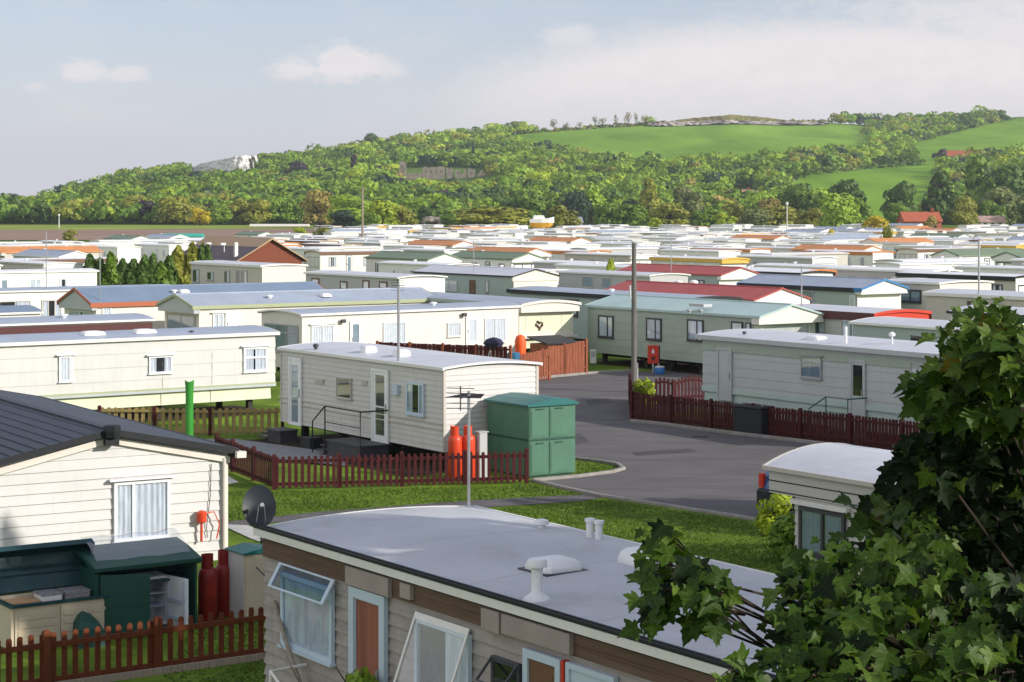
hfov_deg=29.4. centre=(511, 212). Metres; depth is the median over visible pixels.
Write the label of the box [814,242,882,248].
static caravan
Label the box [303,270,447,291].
static caravan
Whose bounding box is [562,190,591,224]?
broadleaf tree
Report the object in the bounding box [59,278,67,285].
window
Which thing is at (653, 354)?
fire point
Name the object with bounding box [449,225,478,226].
static caravan
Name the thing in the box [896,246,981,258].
static caravan
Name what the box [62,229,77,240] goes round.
bush
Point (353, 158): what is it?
broadleaf tree
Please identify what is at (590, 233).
static caravan
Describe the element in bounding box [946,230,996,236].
static caravan
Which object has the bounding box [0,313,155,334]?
static caravan
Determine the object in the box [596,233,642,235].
static caravan
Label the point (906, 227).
static caravan
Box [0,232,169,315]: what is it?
static caravan
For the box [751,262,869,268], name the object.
static caravan
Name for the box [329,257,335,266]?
window
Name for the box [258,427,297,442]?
door steps
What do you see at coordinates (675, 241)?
static caravan
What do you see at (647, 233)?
static caravan
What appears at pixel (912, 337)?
window
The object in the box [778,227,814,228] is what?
static caravan
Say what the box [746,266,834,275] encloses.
static caravan
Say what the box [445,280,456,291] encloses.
window
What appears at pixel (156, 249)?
door
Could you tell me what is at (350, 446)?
door steps
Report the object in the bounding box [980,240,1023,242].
static caravan
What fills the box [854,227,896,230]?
static caravan
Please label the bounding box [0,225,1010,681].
ground
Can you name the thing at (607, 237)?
static caravan
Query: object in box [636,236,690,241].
static caravan
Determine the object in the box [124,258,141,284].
conifer
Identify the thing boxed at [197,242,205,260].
conifer
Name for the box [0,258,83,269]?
static caravan
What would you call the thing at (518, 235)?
static caravan
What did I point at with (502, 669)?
window
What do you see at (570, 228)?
static caravan
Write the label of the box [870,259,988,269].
static caravan
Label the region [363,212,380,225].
bush
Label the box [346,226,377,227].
static caravan
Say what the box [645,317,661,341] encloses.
window
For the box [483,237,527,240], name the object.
static caravan
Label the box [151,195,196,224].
broadleaf tree
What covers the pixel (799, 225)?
static caravan
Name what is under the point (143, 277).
conifer
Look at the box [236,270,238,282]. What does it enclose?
window
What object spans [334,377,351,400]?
window
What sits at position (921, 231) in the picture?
static caravan
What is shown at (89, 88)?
sky
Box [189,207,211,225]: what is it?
broadleaf tree
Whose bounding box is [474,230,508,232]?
static caravan
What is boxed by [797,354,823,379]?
window
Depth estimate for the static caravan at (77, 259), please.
174.15 m
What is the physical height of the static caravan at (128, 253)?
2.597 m
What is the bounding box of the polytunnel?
[249,224,309,226]
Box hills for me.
[0,117,1023,224]
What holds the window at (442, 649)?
in the static caravan at (460, 593)
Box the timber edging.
[57,652,265,681]
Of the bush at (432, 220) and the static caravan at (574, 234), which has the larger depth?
the bush at (432, 220)
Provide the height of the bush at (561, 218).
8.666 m
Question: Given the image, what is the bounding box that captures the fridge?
[130,571,187,625]
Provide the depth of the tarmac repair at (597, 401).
72.11 m
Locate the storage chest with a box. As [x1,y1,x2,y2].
[0,538,109,647]
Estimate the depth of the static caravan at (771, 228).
496.75 m
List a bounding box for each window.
[0,300,30,305]
[29,279,40,286]
[42,300,61,315]
[56,354,76,382]
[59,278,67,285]
[69,310,91,314]
[102,307,111,313]
[108,475,176,542]
[119,251,138,260]
[146,354,175,374]
[166,313,195,327]
[192,269,198,282]
[206,271,213,280]
[211,312,225,326]
[224,270,229,282]
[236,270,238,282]
[241,270,246,282]
[241,345,270,372]
[264,323,298,352]
[267,562,335,667]
[308,257,318,267]
[309,323,336,341]
[311,278,318,283]
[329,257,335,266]
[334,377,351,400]
[340,281,346,288]
[362,280,368,287]
[375,262,378,271]
[379,281,386,287]
[383,322,405,342]
[393,611,471,681]
[404,381,424,417]
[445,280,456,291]
[446,322,461,337]
[475,655,521,681]
[484,280,488,292]
[484,318,506,341]
[520,312,572,335]
[560,299,578,316]
[581,276,592,287]
[597,315,613,338]
[601,277,610,288]
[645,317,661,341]
[686,319,703,342]
[731,321,742,328]
[745,322,750,328]
[761,323,809,332]
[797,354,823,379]
[798,506,845,558]
[800,290,813,303]
[815,319,824,333]
[841,320,852,335]
[849,295,854,305]
[859,257,864,265]
[866,295,895,307]
[899,254,915,258]
[901,289,921,303]
[909,333,922,340]
[910,361,923,379]
[992,284,1002,290]
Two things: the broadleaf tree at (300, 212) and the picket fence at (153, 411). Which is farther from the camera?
the broadleaf tree at (300, 212)
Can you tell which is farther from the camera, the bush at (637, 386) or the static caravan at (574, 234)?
the static caravan at (574, 234)
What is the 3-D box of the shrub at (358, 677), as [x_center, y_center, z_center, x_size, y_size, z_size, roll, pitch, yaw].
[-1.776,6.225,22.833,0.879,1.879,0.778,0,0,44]
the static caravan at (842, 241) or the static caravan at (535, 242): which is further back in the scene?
the static caravan at (842, 241)
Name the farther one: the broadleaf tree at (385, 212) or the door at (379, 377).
the broadleaf tree at (385, 212)
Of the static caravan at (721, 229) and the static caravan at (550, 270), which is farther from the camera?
the static caravan at (721, 229)
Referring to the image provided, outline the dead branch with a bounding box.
[272,600,301,681]
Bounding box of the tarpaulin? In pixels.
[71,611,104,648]
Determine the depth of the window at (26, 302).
103.83 m
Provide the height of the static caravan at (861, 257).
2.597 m
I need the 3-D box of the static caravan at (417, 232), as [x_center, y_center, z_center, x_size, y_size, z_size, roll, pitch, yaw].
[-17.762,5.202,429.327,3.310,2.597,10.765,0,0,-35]
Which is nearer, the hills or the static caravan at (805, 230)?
the static caravan at (805, 230)
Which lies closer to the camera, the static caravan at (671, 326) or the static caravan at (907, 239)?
the static caravan at (671, 326)
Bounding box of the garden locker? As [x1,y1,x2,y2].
[484,392,578,477]
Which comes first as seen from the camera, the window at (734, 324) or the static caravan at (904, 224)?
the window at (734, 324)
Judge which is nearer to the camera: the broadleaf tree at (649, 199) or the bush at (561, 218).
the bush at (561, 218)
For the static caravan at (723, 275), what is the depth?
134.46 m
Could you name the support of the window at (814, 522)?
in the static caravan at (812, 478)
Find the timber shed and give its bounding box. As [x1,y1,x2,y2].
[527,335,577,351]
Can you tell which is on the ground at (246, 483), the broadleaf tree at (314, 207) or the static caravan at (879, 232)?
the static caravan at (879, 232)
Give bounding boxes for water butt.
[507,352,519,359]
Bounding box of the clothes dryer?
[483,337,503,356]
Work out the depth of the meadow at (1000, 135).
1509.07 m
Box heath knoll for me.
[675,114,786,121]
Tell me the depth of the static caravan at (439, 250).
218.14 m
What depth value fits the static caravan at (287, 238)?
319.75 m
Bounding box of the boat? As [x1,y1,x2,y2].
[529,215,553,228]
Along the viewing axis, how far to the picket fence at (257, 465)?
49.87 m
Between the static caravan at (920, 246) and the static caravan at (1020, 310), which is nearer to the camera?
the static caravan at (1020, 310)
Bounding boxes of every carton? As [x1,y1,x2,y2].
[3,596,39,604]
[33,589,62,601]
[56,585,90,598]
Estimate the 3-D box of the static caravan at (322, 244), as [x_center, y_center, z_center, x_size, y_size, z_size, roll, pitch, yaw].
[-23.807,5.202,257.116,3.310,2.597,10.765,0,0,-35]
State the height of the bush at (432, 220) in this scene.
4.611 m
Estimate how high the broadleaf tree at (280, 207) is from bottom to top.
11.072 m
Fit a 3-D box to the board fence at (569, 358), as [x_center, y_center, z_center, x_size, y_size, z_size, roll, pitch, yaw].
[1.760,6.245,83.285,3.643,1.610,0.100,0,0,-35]
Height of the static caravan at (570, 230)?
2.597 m
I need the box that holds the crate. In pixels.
[300,436,321,449]
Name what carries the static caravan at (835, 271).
on the ground at (246, 483)
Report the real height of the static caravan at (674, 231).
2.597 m
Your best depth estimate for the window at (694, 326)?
84.52 m
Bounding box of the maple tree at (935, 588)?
[617,296,1023,681]
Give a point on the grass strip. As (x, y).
(75, 227)
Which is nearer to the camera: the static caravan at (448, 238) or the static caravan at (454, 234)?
the static caravan at (448, 238)
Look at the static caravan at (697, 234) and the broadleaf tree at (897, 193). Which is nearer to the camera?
the static caravan at (697, 234)
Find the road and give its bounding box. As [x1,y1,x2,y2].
[539,371,810,516]
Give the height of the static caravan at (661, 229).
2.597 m
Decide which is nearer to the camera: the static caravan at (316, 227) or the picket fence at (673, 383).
the picket fence at (673, 383)
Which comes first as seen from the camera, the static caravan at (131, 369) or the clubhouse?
the static caravan at (131, 369)
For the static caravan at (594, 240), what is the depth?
297.97 m
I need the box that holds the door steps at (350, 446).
[312,406,389,462]
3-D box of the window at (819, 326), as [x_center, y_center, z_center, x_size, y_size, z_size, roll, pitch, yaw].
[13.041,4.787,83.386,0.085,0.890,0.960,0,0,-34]
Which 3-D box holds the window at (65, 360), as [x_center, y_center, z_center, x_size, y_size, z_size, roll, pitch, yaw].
[-14.533,5.087,63.583,0.667,0.927,0.120,0,0,-36]
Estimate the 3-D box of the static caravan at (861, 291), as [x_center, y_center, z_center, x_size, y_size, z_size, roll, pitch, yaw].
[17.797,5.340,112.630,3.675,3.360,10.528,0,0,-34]
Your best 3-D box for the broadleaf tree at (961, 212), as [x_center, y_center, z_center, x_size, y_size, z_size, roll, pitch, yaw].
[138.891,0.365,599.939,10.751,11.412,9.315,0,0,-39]
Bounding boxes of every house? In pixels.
[896,208,942,227]
[946,150,971,158]
[977,216,1005,223]
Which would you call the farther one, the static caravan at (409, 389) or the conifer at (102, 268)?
the conifer at (102, 268)
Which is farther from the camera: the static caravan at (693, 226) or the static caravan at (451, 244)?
the static caravan at (693, 226)
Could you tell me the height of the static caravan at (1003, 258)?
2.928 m
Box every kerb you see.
[531,479,755,520]
[532,457,625,480]
[540,369,630,378]
[630,419,880,448]
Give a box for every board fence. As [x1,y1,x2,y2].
[376,341,511,358]
[520,338,587,375]
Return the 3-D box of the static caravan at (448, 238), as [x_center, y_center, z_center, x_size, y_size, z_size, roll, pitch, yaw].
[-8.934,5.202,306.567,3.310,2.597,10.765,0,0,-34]
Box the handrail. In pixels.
[269,663,306,681]
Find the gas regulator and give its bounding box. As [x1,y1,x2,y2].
[197,510,219,541]
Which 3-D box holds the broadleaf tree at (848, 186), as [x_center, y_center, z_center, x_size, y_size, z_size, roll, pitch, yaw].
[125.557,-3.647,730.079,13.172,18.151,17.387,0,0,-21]
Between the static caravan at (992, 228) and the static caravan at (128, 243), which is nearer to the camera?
the static caravan at (128, 243)
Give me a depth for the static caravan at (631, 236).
344.28 m
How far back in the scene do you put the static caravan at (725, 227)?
511.25 m
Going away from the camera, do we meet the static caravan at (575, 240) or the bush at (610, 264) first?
the bush at (610, 264)
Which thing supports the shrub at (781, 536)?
on the ground at (246, 483)
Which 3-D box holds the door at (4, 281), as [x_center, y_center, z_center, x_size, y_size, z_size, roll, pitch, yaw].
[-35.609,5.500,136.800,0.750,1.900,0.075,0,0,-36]
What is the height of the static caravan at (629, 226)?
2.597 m
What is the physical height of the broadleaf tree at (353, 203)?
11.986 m
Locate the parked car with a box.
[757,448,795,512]
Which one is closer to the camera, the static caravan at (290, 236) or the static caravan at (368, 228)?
the static caravan at (290, 236)
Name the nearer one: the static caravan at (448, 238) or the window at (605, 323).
the window at (605, 323)
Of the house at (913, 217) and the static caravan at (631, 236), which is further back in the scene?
the house at (913, 217)
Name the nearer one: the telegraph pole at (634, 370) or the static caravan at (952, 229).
the telegraph pole at (634, 370)
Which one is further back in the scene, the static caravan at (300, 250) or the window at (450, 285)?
the static caravan at (300, 250)
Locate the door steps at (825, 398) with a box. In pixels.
[808,396,866,443]
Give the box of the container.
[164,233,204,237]
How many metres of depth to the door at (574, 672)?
19.72 m
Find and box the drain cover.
[692,436,708,437]
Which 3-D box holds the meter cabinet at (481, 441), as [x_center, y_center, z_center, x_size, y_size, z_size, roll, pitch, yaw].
[-0.804,6.385,51.456,0.300,1.230,0.240,0,0,-34]
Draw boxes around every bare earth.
[118,405,273,421]
[247,433,487,475]
[589,359,702,374]
[697,417,898,450]
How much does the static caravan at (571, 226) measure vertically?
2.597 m
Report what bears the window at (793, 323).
in the static caravan at (671, 326)
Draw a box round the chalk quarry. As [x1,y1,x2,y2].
[191,154,258,172]
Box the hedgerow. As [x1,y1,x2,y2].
[511,118,994,181]
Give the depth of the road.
56.59 m
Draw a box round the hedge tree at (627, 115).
[624,112,631,122]
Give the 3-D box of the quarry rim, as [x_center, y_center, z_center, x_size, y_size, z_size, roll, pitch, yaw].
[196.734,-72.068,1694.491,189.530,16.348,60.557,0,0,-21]
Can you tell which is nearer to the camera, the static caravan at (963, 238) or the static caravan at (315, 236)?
the static caravan at (963, 238)
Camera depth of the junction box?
89.21 m
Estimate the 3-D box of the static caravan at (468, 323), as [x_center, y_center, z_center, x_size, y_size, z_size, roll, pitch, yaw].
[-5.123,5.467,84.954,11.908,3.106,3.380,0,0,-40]
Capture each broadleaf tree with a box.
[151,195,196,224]
[184,203,207,223]
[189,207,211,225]
[206,204,232,224]
[226,198,251,224]
[240,199,272,223]
[262,197,298,223]
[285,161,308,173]
[290,198,305,223]
[299,189,334,224]
[326,193,370,225]
[329,210,355,226]
[348,154,358,166]
[362,133,377,141]
[363,200,399,224]
[391,205,418,224]
[517,192,550,224]
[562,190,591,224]
[576,184,607,224]
[593,202,619,224]
[611,203,648,225]
[637,177,661,220]
[648,202,689,224]
[672,184,704,224]
[690,208,728,226]
[721,201,747,222]
[736,208,773,225]
[754,197,780,225]
[759,205,796,225]
[776,184,818,223]
[793,207,823,226]
[818,192,861,225]
[827,179,866,203]
[848,197,873,223]
[879,180,918,218]
[883,203,908,223]
[920,169,958,224]
[949,195,979,224]
[960,154,994,215]
[977,186,1023,225]
[979,200,1008,220]
[992,163,1023,223]
[1015,203,1023,223]
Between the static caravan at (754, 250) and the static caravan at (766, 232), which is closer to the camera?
the static caravan at (754, 250)
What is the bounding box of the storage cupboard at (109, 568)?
[73,537,201,633]
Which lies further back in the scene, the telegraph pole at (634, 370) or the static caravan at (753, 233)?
the static caravan at (753, 233)
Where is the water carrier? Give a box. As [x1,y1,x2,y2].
[654,366,664,373]
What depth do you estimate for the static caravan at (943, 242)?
286.74 m
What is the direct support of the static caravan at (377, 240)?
on the ground at (246, 483)
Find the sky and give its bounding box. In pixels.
[0,0,1023,197]
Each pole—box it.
[360,187,364,236]
[631,242,637,384]
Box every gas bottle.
[198,553,217,621]
[215,549,228,617]
[448,426,461,477]
[462,425,474,477]
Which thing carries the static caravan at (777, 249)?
on the ground at (246, 483)
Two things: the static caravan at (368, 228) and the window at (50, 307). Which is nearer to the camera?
the window at (50, 307)
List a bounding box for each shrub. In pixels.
[335,665,378,681]
[754,493,792,535]
[766,511,796,557]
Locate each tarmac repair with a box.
[575,434,588,443]
[586,398,615,404]
[632,449,697,455]
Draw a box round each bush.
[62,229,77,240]
[293,227,307,232]
[312,227,331,234]
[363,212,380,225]
[420,216,444,225]
[439,213,465,226]
[448,205,532,226]
[546,205,581,227]
[606,257,616,270]
[632,377,656,404]
[646,217,662,227]
[714,212,735,224]
[861,215,888,227]
[882,224,893,237]
[923,215,937,227]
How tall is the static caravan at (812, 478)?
2.330 m
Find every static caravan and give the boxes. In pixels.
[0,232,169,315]
[0,241,41,243]
[0,242,81,245]
[0,244,21,246]
[0,245,102,257]
[0,256,117,265]
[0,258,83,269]
[0,267,98,287]
[0,305,43,316]
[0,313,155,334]
[0,325,279,418]
[12,248,94,257]
[39,239,82,243]
[57,246,324,328]
[75,241,154,245]
[84,244,141,265]
[89,238,162,241]
[103,234,151,239]
[134,242,188,261]
[142,240,195,243]
[145,233,189,238]
[156,287,434,327]
[162,238,202,240]
[189,260,307,283]
[234,231,272,236]
[242,386,869,681]
[257,301,522,370]
[262,236,289,239]
[266,233,303,239]
[274,232,311,234]
[277,279,542,467]
[280,242,299,244]
[284,245,302,246]
[285,239,338,244]
[288,246,344,263]
[292,237,344,243]
[299,235,337,237]
[301,242,362,246]
[302,234,356,236]
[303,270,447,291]
[304,245,381,249]
[304,248,405,271]
[313,225,342,233]
[323,231,370,235]
[326,228,377,232]
[326,236,368,243]
[343,240,400,249]
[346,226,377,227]
[348,238,398,241]
[349,227,381,229]
[357,235,405,238]
[358,234,414,236]
[359,232,396,234]
[364,250,462,271]
[365,237,419,244]
[367,224,386,225]
[367,226,386,229]
[376,259,478,273]
[377,230,406,233]
[382,244,446,249]
[383,224,421,229]
[392,226,421,228]
[396,247,465,254]
[398,229,420,233]
[403,235,450,238]
[404,239,474,248]
[410,241,559,296]
[411,229,440,230]
[412,230,449,233]
[415,224,442,228]
[415,233,447,235]
[416,236,452,239]
[422,231,458,237]
[426,291,580,352]
[430,227,459,229]
[430,237,482,239]
[434,230,469,232]
[448,228,481,229]
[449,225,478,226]
[451,250,545,267]
[455,245,482,249]
[456,235,515,238]
[457,239,518,242]
[459,232,499,236]
[460,226,495,229]
[462,229,492,232]
[467,246,551,259]
[469,233,511,236]
[470,241,516,244]
[470,244,551,248]
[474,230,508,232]
[479,225,516,229]
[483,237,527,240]
[485,231,527,238]
[489,265,569,286]
[490,223,518,224]
[492,225,527,228]
[501,230,537,231]
[506,240,566,244]
[506,286,742,340]
[509,228,543,230]
[509,231,546,234]
[523,234,570,238]
[523,242,601,249]
[525,236,591,243]
[529,229,566,232]
[532,259,631,268]
[533,228,563,229]
[542,248,611,259]
[543,232,584,236]
[550,229,582,231]
[552,231,601,235]
[554,262,629,270]
[556,226,592,227]
[556,227,585,229]
[556,269,690,289]
[563,251,658,263]
[566,226,599,228]
[570,246,658,254]
[575,229,609,230]
[575,235,627,239]
[578,225,609,226]
[584,285,823,372]
[585,229,634,233]
[588,236,640,240]
[590,241,656,246]
[591,238,648,241]
[595,226,623,228]
[595,240,660,245]
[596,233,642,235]
[597,224,627,226]
[604,280,811,303]
[610,228,641,230]
[611,234,658,237]
[614,227,649,230]
[617,225,649,227]
[617,239,760,284]
[619,244,691,254]
[633,231,669,233]
[636,227,667,228]
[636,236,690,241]
[640,232,687,235]
[649,229,677,230]
[649,254,749,266]
[650,234,699,236]
[655,239,712,245]
[657,248,741,256]
[659,224,689,227]
[660,226,695,228]
[661,243,733,246]
[663,230,701,232]
[671,233,716,235]
[673,228,707,230]
[674,225,707,227]
[674,235,725,238]
[676,231,717,233]
[677,241,745,247]
[687,238,744,242]
[690,231,731,232]
[690,246,771,254]
[691,232,740,235]
[695,327,945,439]
[704,237,761,241]
[707,227,742,230]
[708,226,743,227]
[710,224,742,226]
[719,230,752,232]
[723,223,753,228]
[724,240,789,247]
[729,234,791,241]
[734,265,836,274]
[736,253,837,266]
[736,274,908,308]
[739,231,785,233]
[741,232,770,234]
[742,228,783,230]
[746,245,793,252]
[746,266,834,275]
[748,250,849,264]
[749,229,784,231]
[751,225,785,227]
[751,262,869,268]
[755,227,785,229]
[762,443,896,580]
[770,243,801,246]
[772,233,810,236]
[774,240,841,243]
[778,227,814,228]
[779,238,847,242]
[780,224,812,226]
[783,229,827,232]
[786,236,812,238]
[788,233,824,235]
[790,244,885,251]
[794,235,815,236]
[795,266,931,335]
[802,248,894,266]
[811,235,871,243]
[812,226,853,228]
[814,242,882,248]
[821,231,857,232]
[822,232,879,237]
[825,265,962,278]
[826,228,866,231]
[840,224,873,227]
[848,316,961,342]
[852,230,896,235]
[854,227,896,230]
[859,237,933,244]
[860,241,933,258]
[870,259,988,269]
[873,256,981,261]
[887,223,922,227]
[888,278,993,309]
[892,226,931,229]
[893,235,948,238]
[895,231,914,235]
[895,269,1023,290]
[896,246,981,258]
[897,230,937,232]
[897,244,977,258]
[909,233,971,237]
[917,227,962,230]
[922,236,1023,319]
[923,229,951,232]
[929,238,992,241]
[930,248,1023,264]
[932,240,966,244]
[935,237,993,240]
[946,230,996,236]
[946,305,1023,324]
[952,242,1023,248]
[952,263,1023,273]
[957,224,990,227]
[958,236,1009,240]
[959,241,1023,243]
[964,230,1007,232]
[970,224,1007,225]
[976,232,1023,236]
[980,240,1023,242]
[981,226,1016,228]
[981,227,1005,230]
[990,251,1023,265]
[994,228,1023,230]
[999,230,1023,231]
[1006,236,1023,240]
[1009,258,1023,265]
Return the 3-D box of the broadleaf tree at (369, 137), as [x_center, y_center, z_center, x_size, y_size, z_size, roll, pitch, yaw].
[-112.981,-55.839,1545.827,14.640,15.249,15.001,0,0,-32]
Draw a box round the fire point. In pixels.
[647,345,659,372]
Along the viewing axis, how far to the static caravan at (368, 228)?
495.96 m
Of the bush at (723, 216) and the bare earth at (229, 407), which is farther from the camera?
the bush at (723, 216)
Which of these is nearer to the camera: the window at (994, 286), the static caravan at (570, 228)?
the window at (994, 286)
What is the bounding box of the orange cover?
[515,335,525,353]
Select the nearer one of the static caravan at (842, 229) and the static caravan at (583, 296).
the static caravan at (583, 296)
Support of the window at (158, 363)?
in the static caravan at (131, 369)
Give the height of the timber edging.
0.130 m
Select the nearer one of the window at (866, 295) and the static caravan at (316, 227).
the window at (866, 295)
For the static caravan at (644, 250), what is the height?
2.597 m
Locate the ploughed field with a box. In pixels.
[0,229,313,239]
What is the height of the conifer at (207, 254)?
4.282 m
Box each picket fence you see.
[0,607,265,681]
[97,405,283,435]
[215,432,528,489]
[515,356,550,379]
[628,373,918,449]
[651,375,704,404]
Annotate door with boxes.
[0,277,9,287]
[155,248,157,261]
[225,311,240,325]
[288,357,301,425]
[346,255,351,270]
[348,585,387,681]
[349,321,362,342]
[371,368,388,443]
[465,316,479,344]
[469,280,474,293]
[522,647,569,681]
[565,661,617,681]
[717,347,732,401]
[848,255,850,265]
[849,359,865,425]
[893,246,896,258]
[984,258,989,264]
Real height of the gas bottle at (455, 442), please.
1.380 m
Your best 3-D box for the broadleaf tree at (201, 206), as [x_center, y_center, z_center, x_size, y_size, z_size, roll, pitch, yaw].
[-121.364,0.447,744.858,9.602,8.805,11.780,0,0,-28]
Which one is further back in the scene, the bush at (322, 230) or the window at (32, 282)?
the bush at (322, 230)
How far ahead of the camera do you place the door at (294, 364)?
59.50 m
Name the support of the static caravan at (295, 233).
on the ground at (246, 483)
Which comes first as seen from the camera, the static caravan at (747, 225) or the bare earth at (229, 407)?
the bare earth at (229, 407)
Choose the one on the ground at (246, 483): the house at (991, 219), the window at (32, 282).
the house at (991, 219)
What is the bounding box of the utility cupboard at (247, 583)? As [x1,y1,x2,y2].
[225,542,265,617]
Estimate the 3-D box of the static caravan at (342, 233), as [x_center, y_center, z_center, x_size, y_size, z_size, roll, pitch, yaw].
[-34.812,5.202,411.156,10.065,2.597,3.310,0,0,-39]
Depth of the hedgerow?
1524.12 m
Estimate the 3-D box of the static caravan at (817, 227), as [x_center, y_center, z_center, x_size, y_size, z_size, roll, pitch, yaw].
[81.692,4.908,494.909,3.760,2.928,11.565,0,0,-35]
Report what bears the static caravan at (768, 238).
on the ground at (246, 483)
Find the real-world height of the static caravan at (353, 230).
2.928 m
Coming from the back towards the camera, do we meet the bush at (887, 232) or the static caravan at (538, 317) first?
the bush at (887, 232)
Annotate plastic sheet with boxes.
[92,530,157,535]
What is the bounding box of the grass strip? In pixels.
[0,225,316,229]
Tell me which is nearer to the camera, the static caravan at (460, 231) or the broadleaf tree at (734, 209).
the static caravan at (460, 231)
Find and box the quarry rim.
[648,120,829,125]
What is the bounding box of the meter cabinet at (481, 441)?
[474,430,488,476]
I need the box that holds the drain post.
[185,380,193,435]
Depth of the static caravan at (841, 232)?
398.26 m
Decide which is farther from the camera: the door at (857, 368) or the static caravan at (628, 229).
the static caravan at (628, 229)
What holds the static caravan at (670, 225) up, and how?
on the ground at (246, 483)
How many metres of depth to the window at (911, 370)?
57.62 m
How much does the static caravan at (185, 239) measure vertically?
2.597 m
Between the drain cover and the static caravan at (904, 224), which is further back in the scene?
the static caravan at (904, 224)
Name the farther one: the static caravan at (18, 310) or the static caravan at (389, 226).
the static caravan at (389, 226)
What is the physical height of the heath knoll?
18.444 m
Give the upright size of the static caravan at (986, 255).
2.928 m
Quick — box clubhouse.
[183,236,306,263]
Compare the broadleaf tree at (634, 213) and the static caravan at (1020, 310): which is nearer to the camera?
the static caravan at (1020, 310)
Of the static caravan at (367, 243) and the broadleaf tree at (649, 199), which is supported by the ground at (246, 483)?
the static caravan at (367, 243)
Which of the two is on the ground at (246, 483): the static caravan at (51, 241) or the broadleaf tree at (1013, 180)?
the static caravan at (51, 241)
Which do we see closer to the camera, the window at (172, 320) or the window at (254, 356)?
the window at (254, 356)
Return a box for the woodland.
[0,105,1023,223]
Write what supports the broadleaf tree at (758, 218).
on the ground at (246, 483)
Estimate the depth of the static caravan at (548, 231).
444.34 m
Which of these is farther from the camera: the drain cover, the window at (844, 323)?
the window at (844, 323)
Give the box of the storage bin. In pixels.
[732,401,772,434]
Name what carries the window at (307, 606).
in the static caravan at (460, 593)
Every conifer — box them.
[83,253,96,268]
[94,256,110,284]
[98,251,123,284]
[116,258,132,283]
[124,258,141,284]
[135,254,151,284]
[146,252,162,283]
[152,260,171,284]
[164,254,179,284]
[171,245,190,284]
[180,241,199,284]
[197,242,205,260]
[203,243,213,260]
[471,141,475,167]
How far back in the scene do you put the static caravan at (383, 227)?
529.54 m
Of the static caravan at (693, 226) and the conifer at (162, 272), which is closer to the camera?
the conifer at (162, 272)
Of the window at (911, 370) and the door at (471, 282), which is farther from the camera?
the door at (471, 282)
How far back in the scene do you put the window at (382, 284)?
122.67 m
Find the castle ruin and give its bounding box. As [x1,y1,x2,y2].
[399,161,486,179]
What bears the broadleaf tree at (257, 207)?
on the hills
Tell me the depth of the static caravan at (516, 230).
437.37 m
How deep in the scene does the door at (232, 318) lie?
89.12 m
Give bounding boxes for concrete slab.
[228,476,237,483]
[228,524,259,540]
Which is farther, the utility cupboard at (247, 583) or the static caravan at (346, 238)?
the static caravan at (346, 238)
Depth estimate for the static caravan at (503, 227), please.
524.92 m
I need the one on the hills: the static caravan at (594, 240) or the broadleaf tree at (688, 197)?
the broadleaf tree at (688, 197)
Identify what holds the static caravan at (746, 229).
on the ground at (246, 483)
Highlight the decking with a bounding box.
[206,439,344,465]
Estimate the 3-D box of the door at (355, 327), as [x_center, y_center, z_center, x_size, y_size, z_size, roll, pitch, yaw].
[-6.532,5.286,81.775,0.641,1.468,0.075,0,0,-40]
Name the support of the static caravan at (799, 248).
on the ground at (246, 483)
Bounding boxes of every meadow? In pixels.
[512,123,868,159]
[790,165,934,222]
[881,118,1023,164]
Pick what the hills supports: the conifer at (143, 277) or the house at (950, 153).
the house at (950, 153)
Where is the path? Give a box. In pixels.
[228,494,601,524]
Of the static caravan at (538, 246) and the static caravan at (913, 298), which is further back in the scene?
the static caravan at (538, 246)
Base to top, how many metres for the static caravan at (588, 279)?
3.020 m
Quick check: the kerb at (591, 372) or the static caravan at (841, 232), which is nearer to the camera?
the kerb at (591, 372)
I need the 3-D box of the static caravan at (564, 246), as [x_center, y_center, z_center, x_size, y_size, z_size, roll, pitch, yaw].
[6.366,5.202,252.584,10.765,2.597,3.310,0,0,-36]
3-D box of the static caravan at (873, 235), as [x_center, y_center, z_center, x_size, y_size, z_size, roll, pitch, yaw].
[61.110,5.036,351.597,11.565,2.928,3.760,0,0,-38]
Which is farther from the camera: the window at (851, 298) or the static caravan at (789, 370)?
the window at (851, 298)
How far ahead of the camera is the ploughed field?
573.87 m
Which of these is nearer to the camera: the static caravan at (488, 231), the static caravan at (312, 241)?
the static caravan at (312, 241)
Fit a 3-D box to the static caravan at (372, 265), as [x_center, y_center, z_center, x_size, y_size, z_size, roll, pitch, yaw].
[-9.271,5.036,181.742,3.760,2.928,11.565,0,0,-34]
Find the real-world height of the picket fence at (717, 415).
1.050 m
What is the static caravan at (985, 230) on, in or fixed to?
on the ground at (246, 483)
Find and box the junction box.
[590,349,595,362]
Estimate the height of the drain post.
2.710 m
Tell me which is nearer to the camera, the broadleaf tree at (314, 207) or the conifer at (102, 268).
the conifer at (102, 268)
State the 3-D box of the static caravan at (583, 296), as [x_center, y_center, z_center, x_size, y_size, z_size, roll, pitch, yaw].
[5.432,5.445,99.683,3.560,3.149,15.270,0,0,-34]
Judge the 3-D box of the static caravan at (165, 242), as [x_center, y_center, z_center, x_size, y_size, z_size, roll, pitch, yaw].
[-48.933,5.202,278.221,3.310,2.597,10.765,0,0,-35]
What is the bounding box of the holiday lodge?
[0,390,245,559]
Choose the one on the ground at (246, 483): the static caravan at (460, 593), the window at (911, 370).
the static caravan at (460, 593)
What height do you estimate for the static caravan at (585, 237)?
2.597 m

